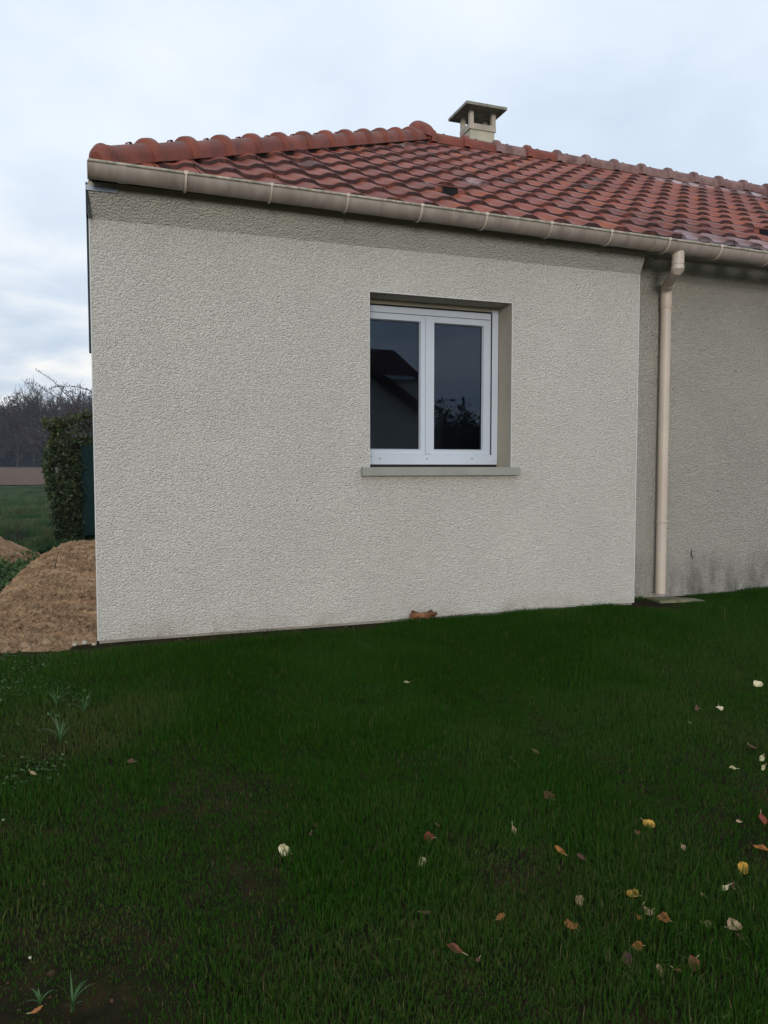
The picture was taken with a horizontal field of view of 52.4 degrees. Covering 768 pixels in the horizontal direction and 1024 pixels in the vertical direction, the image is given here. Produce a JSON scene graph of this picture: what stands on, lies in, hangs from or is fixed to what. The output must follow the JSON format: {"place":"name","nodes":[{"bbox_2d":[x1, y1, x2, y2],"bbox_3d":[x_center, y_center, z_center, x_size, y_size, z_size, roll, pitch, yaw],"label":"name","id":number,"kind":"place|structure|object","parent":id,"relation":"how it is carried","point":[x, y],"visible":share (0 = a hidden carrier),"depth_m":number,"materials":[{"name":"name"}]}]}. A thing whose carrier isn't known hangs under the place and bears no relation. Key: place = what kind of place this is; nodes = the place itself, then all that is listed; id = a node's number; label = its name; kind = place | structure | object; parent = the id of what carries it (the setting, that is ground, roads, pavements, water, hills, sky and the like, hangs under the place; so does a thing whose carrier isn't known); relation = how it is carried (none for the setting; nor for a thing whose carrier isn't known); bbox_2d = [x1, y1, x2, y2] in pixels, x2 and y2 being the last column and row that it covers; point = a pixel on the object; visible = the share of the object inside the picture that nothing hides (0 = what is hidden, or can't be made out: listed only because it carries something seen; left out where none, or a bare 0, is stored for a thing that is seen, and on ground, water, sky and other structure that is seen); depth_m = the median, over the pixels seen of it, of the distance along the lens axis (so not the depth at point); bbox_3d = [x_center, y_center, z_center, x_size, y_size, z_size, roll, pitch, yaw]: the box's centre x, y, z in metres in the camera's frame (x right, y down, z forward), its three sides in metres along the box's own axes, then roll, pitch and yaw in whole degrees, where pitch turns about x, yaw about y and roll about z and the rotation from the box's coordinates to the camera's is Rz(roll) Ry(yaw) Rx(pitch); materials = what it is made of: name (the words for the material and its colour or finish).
{"place":"outdoors","nodes":[
{"label":"outdoors","id":0,"kind":"place"},
{"bbox_2d":[0,467,58,484],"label":"ploughed field","id":1,"kind":"structure","parent":0,"point":[22,476],"depth_m":75.69,"materials":[{"name":"brown soil"}]},
{"bbox_2d":[0,391,22,446],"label":"bare tree","id":2,"kind":"object","parent":1,"relation":"on","point":[6,432],"visible":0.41,"depth_m":137.10,"materials":[{"name":"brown plant"}]},
{"bbox_2d":[0,392,51,466],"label":"brown tree","id":3,"kind":"object","parent":1,"relation":"on","point":[23,417],"visible":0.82,"depth_m":136.41,"materials":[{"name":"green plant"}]},
{"bbox_2d":[0,397,68,466],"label":"bare tree","id":4,"kind":"object","parent":1,"relation":"on","point":[30,428],"visible":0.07,"depth_m":141.12,"materials":[{"name":"brown plant"}]},
{"bbox_2d":[10,393,81,449],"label":"bare tree","id":5,"kind":"object","parent":1,"relation":"on","point":[46,416],"visible":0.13,"depth_m":138.31,"materials":[{"name":"brown plant"}]},
{"bbox_2d":[13,376,92,441],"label":"bare tree","id":6,"kind":"object","parent":1,"relation":"on","point":[40,401],"visible":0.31,"depth_m":136.05,"materials":[{"name":"brown plant"}]},
{"bbox_2d":[43,386,92,437],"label":"brown tree","id":7,"kind":"object","parent":1,"relation":"on","point":[65,411],"visible":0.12,"depth_m":137.84,"materials":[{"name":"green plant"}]},
{"bbox_2d":[0,485,94,552],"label":"meadow","id":8,"kind":"structure","parent":0,"point":[18,491],"depth_m":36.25,"materials":[{"name":"green plant"}]},
{"bbox_2d":[4,523,27,541],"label":"dead stalks","id":9,"kind":"object","parent":8,"relation":"on","point":[16,533],"visible":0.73,"depth_m":13.20,"materials":[{"name":"brown plant"}]},
{"bbox_2d":[39,408,94,540],"bbox_3d":[-5.035,-0.647,13.708,1.848,2.316,1.776,-1,4,-20],"label":"laurel hedge","id":10,"kind":"object","parent":8,"relation":"on","point":[65,505],"visible":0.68,"depth_m":12.98,"materials":[{"name":"green plant"}]},
{"bbox_2d":[10,371,91,454],"bbox_3d":[-5.714,-1.615,13.657,1.537,1.763,0.322,-1,4,-20],"label":"bramble shrub","id":11,"kind":"object","parent":10,"relation":"on","point":[46,390],"visible":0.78,"depth_m":13.65,"materials":[{"name":"brown plant"}]},
{"bbox_2d":[81,443,94,538],"bbox_3d":[-3.911,-0.344,13.431,2.408,1.660,0.046,-1,4,-20],"label":"net fence","id":12,"kind":"object","parent":8,"relation":"on","point":[88,507],"visible":0.09,"depth_m":13.04,"materials":[{"name":"green metal"}]},
{"bbox_2d":[0,466,767,1023],"bbox_3d":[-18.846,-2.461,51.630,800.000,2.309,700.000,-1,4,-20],"label":"ground","id":13,"kind":"structure","parent":0,"point":[106,1010],"depth_m":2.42,"materials":[{"name":"green plant"}]},
{"bbox_2d":[0,410,55,466],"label":"wood","id":14,"kind":"object","parent":13,"relation":"on","point":[10,460],"visible":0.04,"depth_m":143.57,"materials":[{"name":"plant"}]},
{"bbox_2d":[26,1005,42,1013],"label":"fallen leaf","id":15,"kind":"object","parent":13,"relation":"on","point":[36,1010],"visible":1,"depth_m":1.86,"materials":[{"name":"orange plant"}]},
{"bbox_2d":[26,978,51,1006],"bbox_3d":[-0.835,1.163,1.898,0.070,0.076,0.046,0,3,-4],"label":"grass tuft","id":16,"kind":"object","parent":13,"relation":"on","point":[39,999],"visible":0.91,"depth_m":1.89,"materials":[{"name":"green plant"}]},
{"bbox_2d":[0,536,96,652],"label":"dirt mound","id":17,"kind":"object","parent":13,"relation":"on","point":[8,546],"visible":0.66,"depth_m":6.06,"materials":[{"name":"brown soil"}]},
{"bbox_2d":[0,549,40,590],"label":"bank weeds","id":18,"kind":"object","parent":17,"relation":"on","point":[17,567],"visible":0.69,"depth_m":8.08,"materials":[{"name":"green plant"}]},
{"bbox_2d":[0,540,96,651],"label":"earth crumbs","id":19,"kind":"object","parent":17,"relation":"on","point":[44,641],"visible":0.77,"depth_m":5.79,"materials":[{"name":"brown soil"}]},
{"bbox_2d":[46,713,70,741],"bbox_3d":[-1.410,0.927,3.363,0.123,0.151,0.155,2,4,33],"label":"grass tuft","id":20,"kind":"object","parent":13,"relation":"on","point":[60,735],"visible":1,"depth_m":3.36,"materials":[{"name":"green plant"}]},
{"bbox_2d":[45,685,73,707],"bbox_3d":[-1.565,0.871,3.732,0.158,0.150,0.126,1,3,10],"label":"grass tuft","id":21,"kind":"object","parent":13,"relation":"on","point":[55,700],"visible":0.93,"depth_m":3.74,"materials":[{"name":"green plant"}]},
{"bbox_2d":[0,648,139,796],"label":"ground weeds","id":22,"kind":"object","parent":13,"relation":"on","point":[37,768],"visible":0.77,"depth_m":3.87,"materials":[{"name":"green plant"}]},
{"bbox_2d":[59,971,91,1012],"bbox_3d":[-0.754,1.164,1.893,0.087,0.084,0.064,-3,4,-42],"label":"grass tuft","id":23,"kind":"object","parent":13,"relation":"on","point":[73,999],"visible":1,"depth_m":1.88,"materials":[{"name":"green plant"}]},
{"bbox_2d":[62,379,92,437],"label":"bare tree","id":24,"kind":"object","parent":13,"relation":"on","point":[85,393],"visible":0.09,"depth_m":141.56,"materials":[{"name":"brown plant"}]},
{"bbox_2d":[64,690,98,713],"bbox_3d":[-1.393,0.885,3.613,0.157,0.156,0.150,3,4,41],"label":"grass tuft","id":25,"kind":"object","parent":13,"relation":"on","point":[84,708],"visible":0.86,"depth_m":3.63,"materials":[{"name":"green plant"}]},
{"bbox_2d":[278,844,291,855],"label":"fallen leaf","id":26,"kind":"object","parent":13,"relation":"on","point":[284,846],"visible":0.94,"depth_m":2.57,"materials":[{"name":"beige plant"}]},
{"bbox_2d":[0,605,767,1023],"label":"soil crumbs","id":27,"kind":"object","parent":13,"relation":"on","point":[50,973],"visible":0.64,"depth_m":2.68,"materials":[{"name":"brown soil"}]},
{"bbox_2d":[416,857,425,866],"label":"fallen leaf","id":28,"kind":"object","parent":13,"relation":"on","point":[422,860],"visible":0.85,"depth_m":2.52,"materials":[{"name":"beige plant"}]},
{"bbox_2d":[409,610,437,619],"bbox_3d":[0.279,0.720,5.444,0.215,0.088,0.032,-1,-19,-17],"label":"fallen leaf","id":29,"kind":"object","parent":13,"relation":"on","point":[417,615],"visible":0.98,"depth_m":5.43,"materials":[{"name":"brown plant"}]},
{"bbox_2d":[85,100,767,643],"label":"house","id":30,"kind":"structure","parent":13,"relation":"on","point":[365,376],"depth_m":5.50,"materials":[{"name":"paint"}]},
{"bbox_2d":[370,299,497,466],"bbox_3d":[0.317,-0.911,5.657,1.108,1.170,0.074,-1,4,-20],"label":"window","id":31,"kind":"structure","parent":30,"relation":"in","point":[426,315],"depth_m":5.66,"materials":[{"name":"white plastic"}]},
{"bbox_2d":[424,831,434,840],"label":"fallen leaf","id":32,"kind":"object","parent":13,"relation":"on","point":[428,834],"visible":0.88,"depth_m":2.67,"materials":[{"name":"beige"}]},
{"bbox_2d":[446,943,467,955],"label":"fallen leaf","id":33,"kind":"object","parent":13,"relation":"on","point":[454,946],"visible":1,"depth_m":2.11,"materials":[{"name":"brown plant"}]},
{"bbox_2d":[496,913,504,919],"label":"fallen leaf","id":34,"kind":"object","parent":13,"relation":"on","point":[500,917],"visible":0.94,"depth_m":2.26,"materials":[{"name":"beige"}]},
{"bbox_2d":[543,791,556,800],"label":"fallen leaf","id":35,"kind":"object","parent":13,"relation":"on","point":[549,793],"visible":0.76,"depth_m":2.97,"materials":[{"name":"beige plant"}]},
{"bbox_2d":[555,845,566,855],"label":"fallen leaf","id":36,"kind":"object","parent":13,"relation":"on","point":[558,848],"visible":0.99,"depth_m":2.61,"materials":[{"name":"orange plant"}]},
{"bbox_2d":[564,919,577,928],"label":"fallen leaf","id":37,"kind":"object","parent":13,"relation":"on","point":[571,923],"visible":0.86,"depth_m":2.23,"materials":[{"name":"orange plant"}]},
{"bbox_2d":[575,895,583,905],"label":"fallen leaf","id":38,"kind":"object","parent":13,"relation":"on","point":[580,896],"visible":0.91,"depth_m":2.35,"materials":[{"name":"beige plant"}]},
{"bbox_2d":[577,853,584,859],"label":"fallen leaf","id":39,"kind":"object","parent":13,"relation":"on","point":[580,856],"visible":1,"depth_m":2.58,"materials":[{"name":"beige plant"}]},
{"bbox_2d":[622,951,632,966],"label":"fallen leaf","id":40,"kind":"object","parent":13,"relation":"on","point":[627,954],"visible":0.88,"depth_m":2.10,"materials":[{"name":"beige plant"}]},
{"bbox_2d":[626,889,640,896],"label":"fallen leaf","id":41,"kind":"object","parent":13,"relation":"on","point":[627,891],"visible":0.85,"depth_m":2.38,"materials":[{"name":"beige plant"}]},
{"bbox_2d":[632,941,645,949],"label":"fallen leaf","id":42,"kind":"object","parent":13,"relation":"on","point":[634,943],"visible":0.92,"depth_m":2.15,"materials":[{"name":"orange plant"}]},
{"bbox_2d":[641,818,654,827],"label":"fallen leaf","id":43,"kind":"object","parent":13,"relation":"on","point":[648,821],"visible":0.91,"depth_m":2.80,"materials":[{"name":"beige plant"}]},
{"bbox_2d":[643,906,654,914],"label":"fallen leaf","id":44,"kind":"object","parent":13,"relation":"on","point":[652,912],"visible":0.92,"depth_m":2.30,"materials":[{"name":"beige plant"}]},
{"bbox_2d":[657,911,669,922],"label":"fallen leaf","id":45,"kind":"object","parent":13,"relation":"on","point":[662,914],"visible":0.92,"depth_m":2.27,"materials":[{"name":"beige"}]},
{"bbox_2d":[645,597,704,602],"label":"concrete slab","id":46,"kind":"structure","parent":13,"relation":"on","point":[669,599],"depth_m":6.26,"materials":[{"name":"grey concrete"}]},
{"bbox_2d":[688,955,699,970],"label":"fallen leaf","id":47,"kind":"object","parent":13,"relation":"on","point":[692,957],"visible":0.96,"depth_m":2.08,"materials":[{"name":"beige plant"}]},
{"bbox_2d":[727,917,741,929],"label":"fallen leaf","id":48,"kind":"object","parent":13,"relation":"on","point":[729,923],"visible":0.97,"depth_m":2.24,"materials":[{"name":"beige plant"}]},
{"bbox_2d":[738,861,748,874],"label":"fallen leaf","id":49,"kind":"object","parent":13,"relation":"on","point":[741,864],"visible":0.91,"depth_m":2.54,"materials":[{"name":"beige plant"}]},
{"bbox_2d":[752,680,762,686],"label":"fallen leaf","id":50,"kind":"object","parent":13,"relation":"on","point":[757,683],"visible":1,"depth_m":4.27,"materials":[{"name":"beige plant"}]},
{"bbox_2d":[753,844,767,850],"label":"fallen leaf","id":51,"kind":"object","parent":13,"relation":"on","point":[762,846],"visible":1,"depth_m":2.65,"materials":[{"name":"orange plant"}]},
{"bbox_2d":[759,809,766,823],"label":"fallen leaf","id":52,"kind":"object","parent":13,"relation":"on","point":[761,816],"visible":1,"depth_m":2.85,"materials":[{"name":"red plant"}]},
{"bbox_2d":[0,0,767,408],"label":"sky","id":53,"kind":"structure","parent":0,"point":[677,85],"materials":[{"name":"white"}]}
]}

